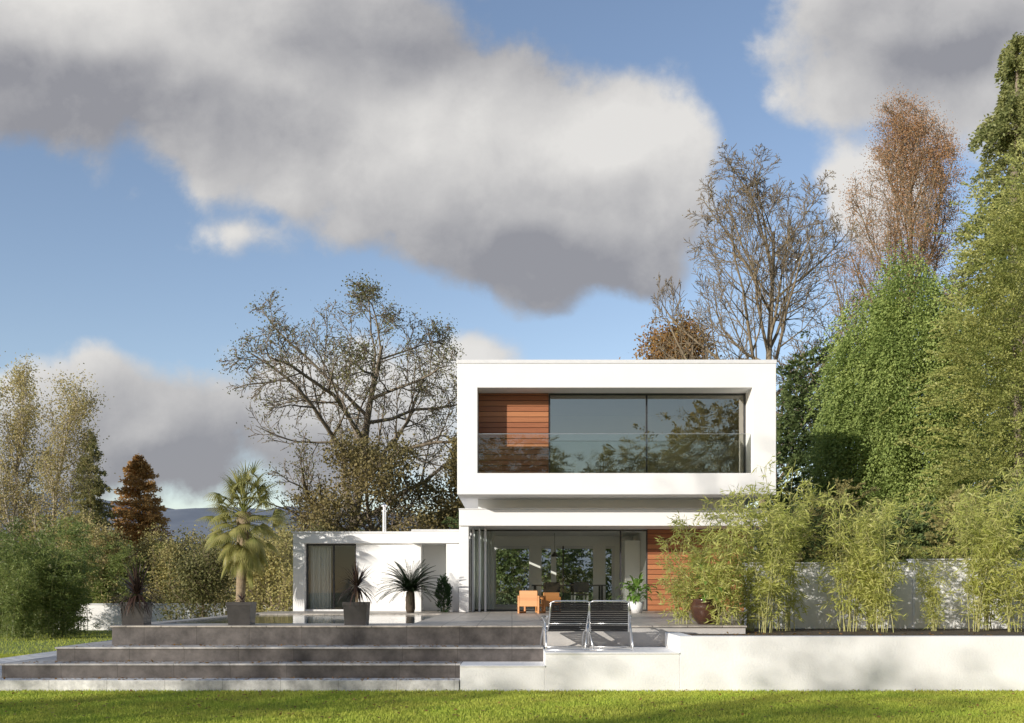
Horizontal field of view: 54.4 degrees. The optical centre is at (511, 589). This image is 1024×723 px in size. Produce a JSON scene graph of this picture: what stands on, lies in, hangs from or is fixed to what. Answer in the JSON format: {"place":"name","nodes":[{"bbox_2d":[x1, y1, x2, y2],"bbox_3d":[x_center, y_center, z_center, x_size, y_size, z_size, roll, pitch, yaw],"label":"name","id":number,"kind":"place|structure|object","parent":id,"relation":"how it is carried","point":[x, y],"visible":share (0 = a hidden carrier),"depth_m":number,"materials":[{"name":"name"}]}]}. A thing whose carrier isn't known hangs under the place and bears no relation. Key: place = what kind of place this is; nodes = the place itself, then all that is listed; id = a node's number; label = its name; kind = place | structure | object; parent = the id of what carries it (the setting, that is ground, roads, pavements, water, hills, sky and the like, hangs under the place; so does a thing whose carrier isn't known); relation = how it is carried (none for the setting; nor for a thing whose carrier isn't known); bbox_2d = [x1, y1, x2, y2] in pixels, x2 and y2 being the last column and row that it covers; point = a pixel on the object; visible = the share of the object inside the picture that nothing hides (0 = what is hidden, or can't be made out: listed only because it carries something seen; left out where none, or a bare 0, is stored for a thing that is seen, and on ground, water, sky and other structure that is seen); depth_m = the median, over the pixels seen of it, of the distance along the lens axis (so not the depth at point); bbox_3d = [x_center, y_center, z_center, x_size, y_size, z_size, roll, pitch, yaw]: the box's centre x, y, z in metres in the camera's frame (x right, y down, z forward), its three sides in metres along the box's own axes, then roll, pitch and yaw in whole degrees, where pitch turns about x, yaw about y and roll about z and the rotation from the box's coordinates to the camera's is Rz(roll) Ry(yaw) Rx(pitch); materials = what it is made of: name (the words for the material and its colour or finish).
{"place":"outdoors","nodes":[
{"label":"outdoors","id":0,"kind":"place"},
{"bbox_2d":[0,493,982,591],"bbox_3d":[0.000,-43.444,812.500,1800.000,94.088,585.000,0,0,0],"label":"hills","id":1,"kind":"structure","parent":0,"point":[189,517],"depth_m":729.92,"materials":[{"name":"green plant"}]},
{"bbox_2d":[0,592,1023,722],"bbox_3d":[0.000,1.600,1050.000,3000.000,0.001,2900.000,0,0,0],"label":"lawn","id":2,"kind":"structure","parent":0,"point":[30,647],"depth_m":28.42,"materials":[{"name":"green plant"}]},
{"bbox_2d":[0,532,19,630],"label":"bamboo","id":3,"kind":"object","parent":2,"relation":"on","point":[8,569],"visible":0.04,"depth_m":35.84,"materials":[{"name":"green plant"}]},
{"bbox_2d":[0,514,34,628],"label":"bamboo","id":4,"kind":"object","parent":2,"relation":"on","point":[18,526],"visible":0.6,"depth_m":34.73,"materials":[{"name":"green plant"}]},
{"bbox_2d":[0,409,40,546],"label":"birch tree","id":5,"kind":"object","parent":2,"relation":"on","point":[2,519],"visible":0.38,"depth_m":43.18,"materials":[{"name":"green plant"}]},
{"bbox_2d":[0,544,49,639],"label":"bamboo","id":6,"kind":"object","parent":2,"relation":"on","point":[18,606],"visible":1,"depth_m":31.30,"materials":[{"name":"green plant"}]},
{"bbox_2d":[0,531,53,633],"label":"bamboo","id":7,"kind":"object","parent":2,"relation":"on","point":[32,574],"visible":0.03,"depth_m":35.63,"materials":[{"name":"green plant"}]},
{"bbox_2d":[1,516,63,575],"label":"garden shrub","id":8,"kind":"object","parent":2,"relation":"on","point":[27,535],"visible":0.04,"depth_m":45.51,"materials":[{"name":"green plant"}]},
{"bbox_2d":[0,349,76,586],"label":"birch tree","id":9,"kind":"object","parent":2,"relation":"on","point":[21,429],"visible":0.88,"depth_m":43.34,"materials":[{"name":"green plant"}]},
{"bbox_2d":[0,514,79,636],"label":"bamboo","id":10,"kind":"object","parent":2,"relation":"on","point":[23,542],"visible":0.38,"depth_m":33.19,"materials":[{"name":"green plant"}]},
{"bbox_2d":[0,526,89,638],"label":"bamboo","id":11,"kind":"object","parent":2,"relation":"on","point":[42,630],"visible":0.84,"depth_m":32.24,"materials":[{"name":"green plant"}]},
{"bbox_2d":[23,519,95,638],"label":"bamboo","id":12,"kind":"object","parent":2,"relation":"on","point":[74,617],"visible":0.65,"depth_m":32.63,"materials":[{"name":"green plant"}]},
{"bbox_2d":[4,362,115,556],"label":"birch tree","id":13,"kind":"object","parent":2,"relation":"on","point":[74,409],"visible":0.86,"depth_m":43.15,"materials":[{"name":"green plant"}]},
{"bbox_2d":[34,494,106,598],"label":"garden shrub","id":14,"kind":"object","parent":2,"relation":"on","point":[66,524],"visible":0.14,"depth_m":42.03,"materials":[{"name":"green plant"}]},
{"bbox_2d":[31,519,119,634],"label":"bamboo","id":15,"kind":"object","parent":2,"relation":"on","point":[87,549],"visible":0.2,"depth_m":35.31,"materials":[{"name":"green plant"}]},
{"bbox_2d":[64,429,124,598],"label":"spruce tree","id":16,"kind":"object","parent":2,"relation":"on","point":[93,500],"visible":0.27,"depth_m":47.89,"materials":[{"name":"green plant"}]},
{"bbox_2d":[76,539,127,602],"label":"bamboo","id":17,"kind":"object","parent":2,"relation":"on","point":[97,593],"visible":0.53,"depth_m":40.59,"materials":[{"name":"green plant"}]},
{"bbox_2d":[66,509,141,602],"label":"garden shrub","id":18,"kind":"object","parent":2,"relation":"on","point":[97,541],"visible":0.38,"depth_m":40.79,"materials":[{"name":"green plant"}]},
{"bbox_2d":[102,538,169,602],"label":"bamboo","id":19,"kind":"object","parent":2,"relation":"on","point":[119,563],"visible":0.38,"depth_m":40.53,"materials":[{"name":"green plant"}]},
{"bbox_2d":[105,453,178,589],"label":"larch tree","id":20,"kind":"object","parent":2,"relation":"on","point":[138,470],"visible":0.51,"depth_m":49.60,"materials":[{"name":"brown plant"}]},
{"bbox_2d":[123,561,161,601],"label":"bamboo","id":21,"kind":"object","parent":2,"relation":"on","point":[146,585],"visible":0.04,"depth_m":40.92,"materials":[{"name":"green plant"}]},
{"bbox_2d":[111,525,189,601],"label":"garden shrub","id":22,"kind":"object","parent":2,"relation":"on","point":[142,549],"visible":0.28,"depth_m":41.97,"materials":[{"name":"green plant"}]},
{"bbox_2d":[134,559,189,602],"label":"bamboo","id":23,"kind":"object","parent":2,"relation":"on","point":[160,575],"visible":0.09,"depth_m":41.37,"materials":[{"name":"green plant"}]},
{"bbox_2d":[140,535,193,602],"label":"garden shrub","id":24,"kind":"object","parent":2,"relation":"on","point":[169,552],"visible":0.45,"depth_m":40.62,"materials":[{"name":"green plant"}]},
{"bbox_2d":[58,603,292,629],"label":"boundary wall","id":25,"kind":"structure","parent":2,"relation":"on","point":[103,618],"depth_m":39.00,"materials":[{"name":"concrete"}]},
{"bbox_2d":[143,521,209,602],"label":"garden shrub","id":26,"kind":"object","parent":2,"relation":"on","point":[186,543],"visible":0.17,"depth_m":41.82,"materials":[{"name":"green plant"}]},
{"bbox_2d":[153,535,246,620],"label":"garden shrub","id":27,"kind":"object","parent":2,"relation":"on","point":[197,579],"visible":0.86,"depth_m":33.64,"materials":[{"name":"green plant"}]},
{"bbox_2d":[179,525,236,602],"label":"garden shrub","id":28,"kind":"object","parent":2,"relation":"on","point":[200,539],"visible":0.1,"depth_m":39.93,"materials":[{"name":"green plant"}]},
{"bbox_2d":[196,461,289,601],"bbox_3d":[-7.224,-0.948,26.938,2.584,5.104,2.421,0,0,0],"label":"fan palm","id":29,"kind":"object","parent":2,"relation":"on","point":[248,551],"visible":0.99,"depth_m":26.78,"materials":[{"name":"green plant"}]},
{"bbox_2d":[196,523,292,613],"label":"garden shrub","id":30,"kind":"object","parent":2,"relation":"on","point":[230,595],"visible":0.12,"depth_m":35.93,"materials":[{"name":"green plant"}]},
{"bbox_2d":[226,524,292,612],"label":"garden shrub","id":31,"kind":"object","parent":2,"relation":"on","point":[286,589],"visible":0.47,"depth_m":32.88,"materials":[{"name":"green plant"}]},
{"bbox_2d":[247,515,310,610],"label":"garden shrub","id":32,"kind":"object","parent":2,"relation":"on","point":[288,535],"visible":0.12,"depth_m":37.59,"materials":[{"name":"green plant"}]},
{"bbox_2d":[275,515,335,592],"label":"garden shrub","id":33,"kind":"object","parent":2,"relation":"on","point":[317,528],"visible":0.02,"depth_m":43.99,"materials":[{"name":"green plant"}]},
{"bbox_2d":[212,269,496,599],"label":"oak tree","id":34,"kind":"object","parent":2,"relation":"on","point":[374,372],"visible":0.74,"depth_m":51.41,"materials":[{"name":"brown plant"}]},
{"bbox_2d":[266,425,454,602],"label":"beech tree","id":35,"kind":"object","parent":2,"relation":"on","point":[380,485],"visible":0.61,"depth_m":48.20,"materials":[{"name":"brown plant"}]},
{"bbox_2d":[0,611,746,691],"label":"pool terrace","id":36,"kind":"structure","parent":2,"relation":"on","point":[469,633],"depth_m":16.40,"materials":[{"name":"stone"}]},
{"bbox_2d":[106,558,169,624],"bbox_3d":[-6.614,0.014,17.524,1.223,1.212,1.156,0,0,0],"label":"potted cordyline","id":37,"kind":"object","parent":36,"relation":"on","point":[135,610],"visible":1,"depth_m":17.34,"materials":[{"name":"plant"}]},
{"bbox_2d":[226,593,256,624],"bbox_3d":[-4.751,0.332,17.495,0.440,0.577,0.430,0,0,0],"label":"planter box","id":38,"kind":"object","parent":36,"relation":"on","point":[242,612],"visible":1,"depth_m":17.31,"materials":[{"name":"concrete"}]},
{"bbox_2d":[329,559,377,624],"bbox_3d":[-2.730,0.025,17.489,0.994,1.191,0.983,0,0,0],"label":"potted cordyline","id":39,"kind":"object","parent":36,"relation":"on","point":[357,612],"visible":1,"depth_m":17.31,"materials":[{"name":"concrete"}]},
{"bbox_2d":[375,558,446,612],"bbox_3d":[-2.697,-0.097,26.413,1.930,1.434,1.887,0,0,0],"label":"sago palm","id":40,"kind":"object","parent":36,"relation":"on","point":[410,586],"visible":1,"depth_m":26.29,"materials":[{"name":"green plant"}]},
{"bbox_2d":[434,573,452,611],"bbox_3d":[-1.857,0.119,26.992,0.534,1.142,0.527,0,0,0],"label":"dwarf conifer","id":41,"kind":"object","parent":36,"relation":"on","point":[443,581],"visible":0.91,"depth_m":26.93,"materials":[{"name":"green plant"}]},
{"bbox_2d":[518,591,545,613],"bbox_3d":[0.513,0.325,25.888,0.590,0.590,0.549,0,0,20],"label":"wooden armchair","id":42,"kind":"object","parent":36,"relation":"on","point":[528,599],"visible":0.98,"depth_m":25.65,"materials":[{"name":"brown wood"}]},
{"bbox_2d":[535,592,560,612],"bbox_3d":[0.961,0.350,26.589,0.540,0.540,0.502,0,0,-20],"label":"wooden armchair","id":43,"kind":"object","parent":36,"relation":"on","point":[551,596],"visible":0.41,"depth_m":26.34,"materials":[{"name":"brown wood"}]},
{"bbox_2d":[608,572,658,612],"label":"potted plant","id":44,"kind":"object","parent":36,"relation":"on","point":[636,604],"visible":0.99,"depth_m":26.18,"materials":[{"name":"green plant"}]},
{"bbox_2d":[675,564,739,624],"bbox_3d":[3.536,0.083,17.701,1.040,1.074,1.177,0,0,-38],"label":"glazed pot","id":45,"kind":"object","parent":36,"relation":"on","point":[699,612],"visible":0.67,"depth_m":17.50,"materials":[{"name":"brown glazed ceramic"}]},
{"bbox_2d":[292,529,458,611],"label":"house wing","id":46,"kind":"structure","parent":2,"relation":"on","point":[322,560],"depth_m":28.60,"materials":[{"name":"white paint"}]},
{"bbox_2d":[306,544,355,608],"bbox_3d":[-5.210,-0.349,28.790,1.450,1.934,0.080,0,0,0],"label":"window","id":47,"kind":"structure","parent":46,"relation":"in","point":[307,545],"depth_m":28.76,"materials":[{"name":"metal"}]},
{"bbox_2d":[381,504,386,530],"bbox_3d":[-3.977,-2.170,31.000,0.200,1.020,0.200,0,0,0],"label":"chimney flue","id":48,"kind":"object","parent":46,"relation":"on","point":[384,510],"visible":0.87,"depth_m":30.94,"materials":[{"name":"metal"}]},
{"bbox_2d":[409,428,464,530],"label":"beech tree","id":49,"kind":"object","parent":2,"relation":"on","point":[456,504],"visible":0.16,"depth_m":50.48,"materials":[{"name":"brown plant"}]},
{"bbox_2d":[441,512,528,603],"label":"hedge shrub","id":50,"kind":"object","parent":2,"relation":"on","point":[455,520],"visible":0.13,"depth_m":37.74,"materials":[{"name":"green plant"}]},
{"bbox_2d":[4,486,991,602],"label":"woodland","id":51,"kind":"object","parent":2,"relation":"on","point":[591,558],"depth_m":85.98,"materials":[{"name":"green plant"}]},
{"bbox_2d":[3,632,1017,718],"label":"fallen leaves","id":52,"kind":"object","parent":2,"relation":"on","point":[199,705],"visible":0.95,"depth_m":14.91,"materials":[{"name":"plant"}]},
{"bbox_2d":[496,549,584,603],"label":"hedge shrub","id":53,"kind":"object","parent":2,"relation":"on","point":[505,566],"visible":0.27,"depth_m":37.45,"materials":[{"name":"green plant"}]},
{"bbox_2d":[460,647,679,691],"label":"rendered platform","id":54,"kind":"structure","parent":2,"relation":"on","point":[647,668],"depth_m":15.50,"materials":[{"name":"white paint"}]},
{"bbox_2d":[540,600,593,650],"bbox_3d":[0.878,0.580,16.307,0.788,0.815,1.010,0,0,-6],"label":"sun lounger","id":55,"kind":"object","parent":54,"relation":"on","point":[576,625],"visible":1,"depth_m":15.98,"materials":[{"name":"metal"}]},
{"bbox_2d":[585,600,633,650],"bbox_3d":[1.594,0.580,16.307,0.788,0.815,1.010,0,0,6],"label":"sun lounger","id":56,"kind":"object","parent":54,"relation":"on","point":[599,625],"visible":0.92,"depth_m":15.97,"materials":[{"name":"metal"}]},
{"bbox_2d":[542,549,611,602],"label":"hedge shrub","id":57,"kind":"object","parent":2,"relation":"on","point":[590,575],"visible":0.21,"depth_m":37.44,"materials":[{"name":"green plant"}]},
{"bbox_2d":[457,360,776,611],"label":"house","id":58,"kind":"structure","parent":2,"relation":"on","point":[624,460],"depth_m":26.90,"materials":[{"name":"paint"}]},
{"bbox_2d":[470,530,470,610],"bbox_3d":[-1.170,-0.544,30.200,0.060,2.312,3.400,0,0,0],"label":"window","id":59,"kind":"structure","parent":58,"relation":"in","point":[470,530],"depth_m":28.50,"materials":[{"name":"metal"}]},
{"bbox_2d":[472,528,474,611],"bbox_3d":[-1.077,-0.535,27.850,0.045,2.290,0.900,0,0,0],"label":"door","id":60,"kind":"structure","parent":58,"relation":"in","point":[473,531],"depth_m":27.40,"materials":[{"name":"metal"}]},
{"bbox_2d":[479,528,480,611],"bbox_3d":[-0.897,-0.535,27.850,0.045,2.290,0.900,0,0,0],"label":"door","id":61,"kind":"structure","parent":58,"relation":"in","point":[479,528],"depth_m":27.40,"materials":[{"name":"metal"}]},
{"bbox_2d":[484,528,486,611],"bbox_3d":[-0.737,-0.535,27.850,0.045,2.290,0.900,0,0,0],"label":"door","id":62,"kind":"structure","parent":58,"relation":"in","point":[485,531],"depth_m":27.40,"materials":[{"name":"metal"}]},
{"bbox_2d":[545,582,559,608],"bbox_3d":[1.200,0.196,29.595,0.440,0.820,0.450,0,0,0],"label":"dining chair","id":63,"kind":"object","parent":58,"relation":"on","point":[552,586],"visible":0.56,"depth_m":29.37,"materials":[{"name":"black leather"}]},
{"bbox_2d":[494,546,614,606],"bbox_3d":[1.350,-0.415,32.015,3.900,1.970,0.170,0,0,0],"label":"window","id":64,"kind":"structure","parent":58,"relation":"in","point":[535,552],"depth_m":31.93,"materials":[{"name":"metal"}]},
{"bbox_2d":[471,530,647,610],"bbox_3d":[1.353,-0.546,28.440,5.026,2.307,0.080,0,0,0],"label":"window","id":65,"kind":"structure","parent":58,"relation":"in","point":[646,609],"depth_m":28.40,"materials":[{"name":"metal"}]},
{"bbox_2d":[531,585,605,608],"bbox_3d":[1.700,0.232,30.300,2.200,0.750,1.000,0,0,0],"label":"dining table","id":66,"kind":"object","parent":58,"relation":"on","point":[600,592],"visible":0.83,"depth_m":29.85,"materials":[{"name":"metal"}]},
{"bbox_2d":[570,583,584,602],"bbox_3d":[2.050,0.196,31.005,0.440,0.820,0.450,0,0,0],"label":"dining chair","id":67,"kind":"object","parent":58,"relation":"on","point":[571,589],"visible":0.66,"depth_m":31.18,"materials":[{"name":"black leather"}]},
{"bbox_2d":[573,582,588,602],"bbox_3d":[2.050,0.196,29.595,0.440,0.820,0.450,0,0,0],"label":"dining chair","id":68,"kind":"object","parent":58,"relation":"on","point":[581,586],"visible":0.9,"depth_m":29.37,"materials":[{"name":"black leather"}]},
{"bbox_2d":[549,393,745,472],"bbox_3d":[3.630,-4.159,26.780,5.291,2.214,0.080,0,0,0],"label":"window","id":69,"kind":"structure","parent":58,"relation":"in","point":[550,394],"depth_m":26.74,"materials":[{"name":"metal"}]},
{"bbox_2d":[619,307,725,359],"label":"autumn tree","id":70,"kind":"object","parent":2,"relation":"on","point":[687,326],"visible":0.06,"depth_m":58.33,"materials":[{"name":"brown plant"}]},
{"bbox_2d":[649,139,863,558],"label":"bare tree","id":71,"kind":"object","parent":2,"relation":"on","point":[772,272],"visible":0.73,"depth_m":42.57,"materials":[{"name":"brown plant"}]},
{"bbox_2d":[731,491,845,609],"bbox_3d":[6.727,-0.123,23.981,3.071,4.379,2.732,0,0,0],"label":"laurel shrub","id":72,"kind":"object","parent":2,"relation":"on","point":[811,525],"visible":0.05,"depth_m":23.70,"materials":[{"name":"green plant"}]},
{"bbox_2d":[753,331,852,559],"bbox_3d":[11.017,-3.591,37.921,5.255,12.331,4.551,0,0,0],"label":"dark evergreen","id":73,"kind":"object","parent":2,"relation":"on","point":[784,425],"visible":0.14,"depth_m":37.60,"materials":[{"name":"green plant"}]},
{"bbox_2d":[760,477,893,561],"bbox_3d":[7.469,-0.352,23.523,3.574,4.679,2.722,0,0,0],"label":"laurel shrub","id":74,"kind":"object","parent":2,"relation":"on","point":[841,490],"visible":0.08,"depth_m":23.17,"materials":[{"name":"green plant"}]},
{"bbox_2d":[665,628,1023,691],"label":"planter wall","id":75,"kind":"structure","parent":2,"relation":"on","point":[864,659],"depth_m":15.50,"materials":[{"name":"white painted plaster"}]},
{"bbox_2d":[653,532,721,623],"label":"bamboo","id":76,"kind":"object","parent":75,"relation":"on","point":[680,587],"visible":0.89,"depth_m":17.86,"materials":[{"name":"green plant"}]},
{"bbox_2d":[667,510,739,610],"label":"bamboo","id":77,"kind":"object","parent":75,"relation":"on","point":[681,524],"visible":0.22,"depth_m":18.21,"materials":[{"name":"green plant"}]},
{"bbox_2d":[689,481,777,624],"bbox_3d":[3.835,-0.595,17.288,1.468,2.711,1.628,0,0,-24],"label":"bamboo","id":78,"kind":"object","parent":75,"relation":"on","point":[724,578],"visible":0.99,"depth_m":17.28,"materials":[{"name":"green plant"}]},
{"bbox_2d":[697,495,792,630],"bbox_3d":[4.320,-0.500,18.348,1.682,2.522,1.640,0,0,26],"label":"bamboo","id":79,"kind":"object","parent":75,"relation":"on","point":[745,586],"visible":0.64,"depth_m":18.18,"materials":[{"name":"green plant"}]},
{"bbox_2d":[707,492,810,632],"bbox_3d":[4.589,-0.493,17.611,1.507,2.509,2.092,0,0,-23],"label":"bamboo","id":80,"kind":"object","parent":75,"relation":"on","point":[768,587],"visible":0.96,"depth_m":17.50,"materials":[{"name":"green plant"}]},
{"bbox_2d":[731,456,838,630],"bbox_3d":[5.101,-0.836,18.228,2.138,3.195,1.464,0,0,-30],"label":"bamboo","id":81,"kind":"object","parent":75,"relation":"on","point":[804,543],"visible":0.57,"depth_m":18.29,"materials":[{"name":"green plant"}]},
{"bbox_2d":[808,488,900,631],"bbox_3d":[6.160,-0.566,17.906,1.704,2.654,1.626,0,0,39],"label":"bamboo","id":82,"kind":"object","parent":75,"relation":"on","point":[844,573],"visible":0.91,"depth_m":17.95,"materials":[{"name":"green plant"}]},
{"bbox_2d":[831,498,907,630],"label":"bamboo","id":83,"kind":"object","parent":75,"relation":"on","point":[875,566],"visible":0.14,"depth_m":18.51,"materials":[{"name":"green plant"}]},
{"bbox_2d":[850,493,930,632],"bbox_3d":[6.486,-0.476,17.550,1.484,2.474,1.338,0,0,-42],"label":"bamboo","id":84,"kind":"object","parent":75,"relation":"on","point":[875,599],"visible":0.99,"depth_m":17.60,"materials":[{"name":"green plant"}]},
{"bbox_2d":[898,536,968,630],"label":"bamboo","id":85,"kind":"object","parent":75,"relation":"on","point":[931,593],"visible":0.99,"depth_m":18.21,"materials":[{"name":"green plant"}]},
{"bbox_2d":[935,492,1023,631],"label":"bamboo","id":86,"kind":"object","parent":75,"relation":"on","point":[976,582],"visible":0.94,"depth_m":17.84,"materials":[{"name":"green plant"}]},
{"bbox_2d":[947,458,1023,630],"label":"bamboo","id":87,"kind":"object","parent":75,"relation":"on","point":[994,502],"visible":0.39,"depth_m":18.34,"materials":[{"name":"green plant"}]},
{"bbox_2d":[958,512,1023,631],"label":"bamboo","id":88,"kind":"object","parent":75,"relation":"on","point":[1018,573],"visible":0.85,"depth_m":17.79,"materials":[{"name":"green plant"}]},
{"bbox_2d":[996,476,1023,559],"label":"bamboo","id":89,"kind":"object","parent":75,"relation":"on","point":[1022,500],"visible":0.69,"depth_m":18.68,"materials":[{"name":"green plant"}]},
{"bbox_2d":[791,279,928,561],"bbox_3d":[10.932,-2.795,30.863,4.539,13.489,4.575,0,0,0],"label":"cypress tree","id":90,"kind":"object","parent":2,"relation":"on","point":[833,404],"visible":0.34,"depth_m":30.56,"materials":[{"name":"green plant"}]},
{"bbox_2d":[806,500,941,561],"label":"laurel shrub","id":91,"kind":"object","parent":2,"relation":"on","point":[915,529],"visible":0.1,"depth_m":22.54,"materials":[{"name":"green plant"}]},
{"bbox_2d":[743,559,1023,627],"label":"garden wall","id":92,"kind":"structure","parent":2,"relation":"on","point":[910,603],"depth_m":19.50,"materials":[{"name":"concrete"}]},
{"bbox_2d":[818,84,981,475],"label":"russet tree","id":93,"kind":"object","parent":2,"relation":"on","point":[916,141],"visible":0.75,"depth_m":54.46,"materials":[{"name":"brown plant"}]},
{"bbox_2d":[851,498,968,561],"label":"laurel shrub","id":94,"kind":"object","parent":2,"relation":"on","point":[919,534],"visible":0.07,"depth_m":22.45,"materials":[{"name":"green plant"}]},
{"bbox_2d":[819,223,1006,561],"bbox_3d":[12.254,-3.321,30.049,5.924,14.947,5.372,0,0,0],"label":"cypress tree","id":95,"kind":"object","parent":2,"relation":"on","point":[918,319],"visible":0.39,"depth_m":29.17,"materials":[{"name":"green plant"}]},
{"bbox_2d":[879,139,1023,556],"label":"holly tree","id":96,"kind":"object","parent":2,"relation":"on","point":[986,331],"visible":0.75,"depth_m":25.84,"materials":[{"name":"green plant"}]},
{"bbox_2d":[882,479,1023,560],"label":"laurel shrub","id":97,"kind":"object","parent":2,"relation":"on","point":[940,523],"visible":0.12,"depth_m":22.23,"materials":[{"name":"green plant"}]},
{"bbox_2d":[927,489,1023,558],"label":"laurel shrub","id":98,"kind":"object","parent":2,"relation":"on","point":[1018,532],"visible":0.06,"depth_m":22.23,"materials":[{"name":"green plant"}]},
{"bbox_2d":[946,31,1023,503],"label":"fir tree","id":99,"kind":"object","parent":2,"relation":"on","point":[1001,131],"visible":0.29,"depth_m":37.84,"materials":[{"name":"green plant"}]},
{"bbox_2d":[961,477,1023,558],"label":"laurel shrub","id":100,"kind":"object","parent":2,"relation":"on","point":[1013,490],"visible":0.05,"depth_m":23.03,"materials":[{"name":"green plant"}]},
{"bbox_2d":[975,153,1023,468],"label":"fir tree","id":101,"kind":"object","parent":2,"relation":"on","point":[995,299],"depth_m":43.97,"materials":[{"name":"green plant"}]},
{"bbox_2d":[0,0,1023,517],"label":"sky","id":102,"kind":"structure","parent":0,"point":[523,173],"materials":[{"name":"blue"}]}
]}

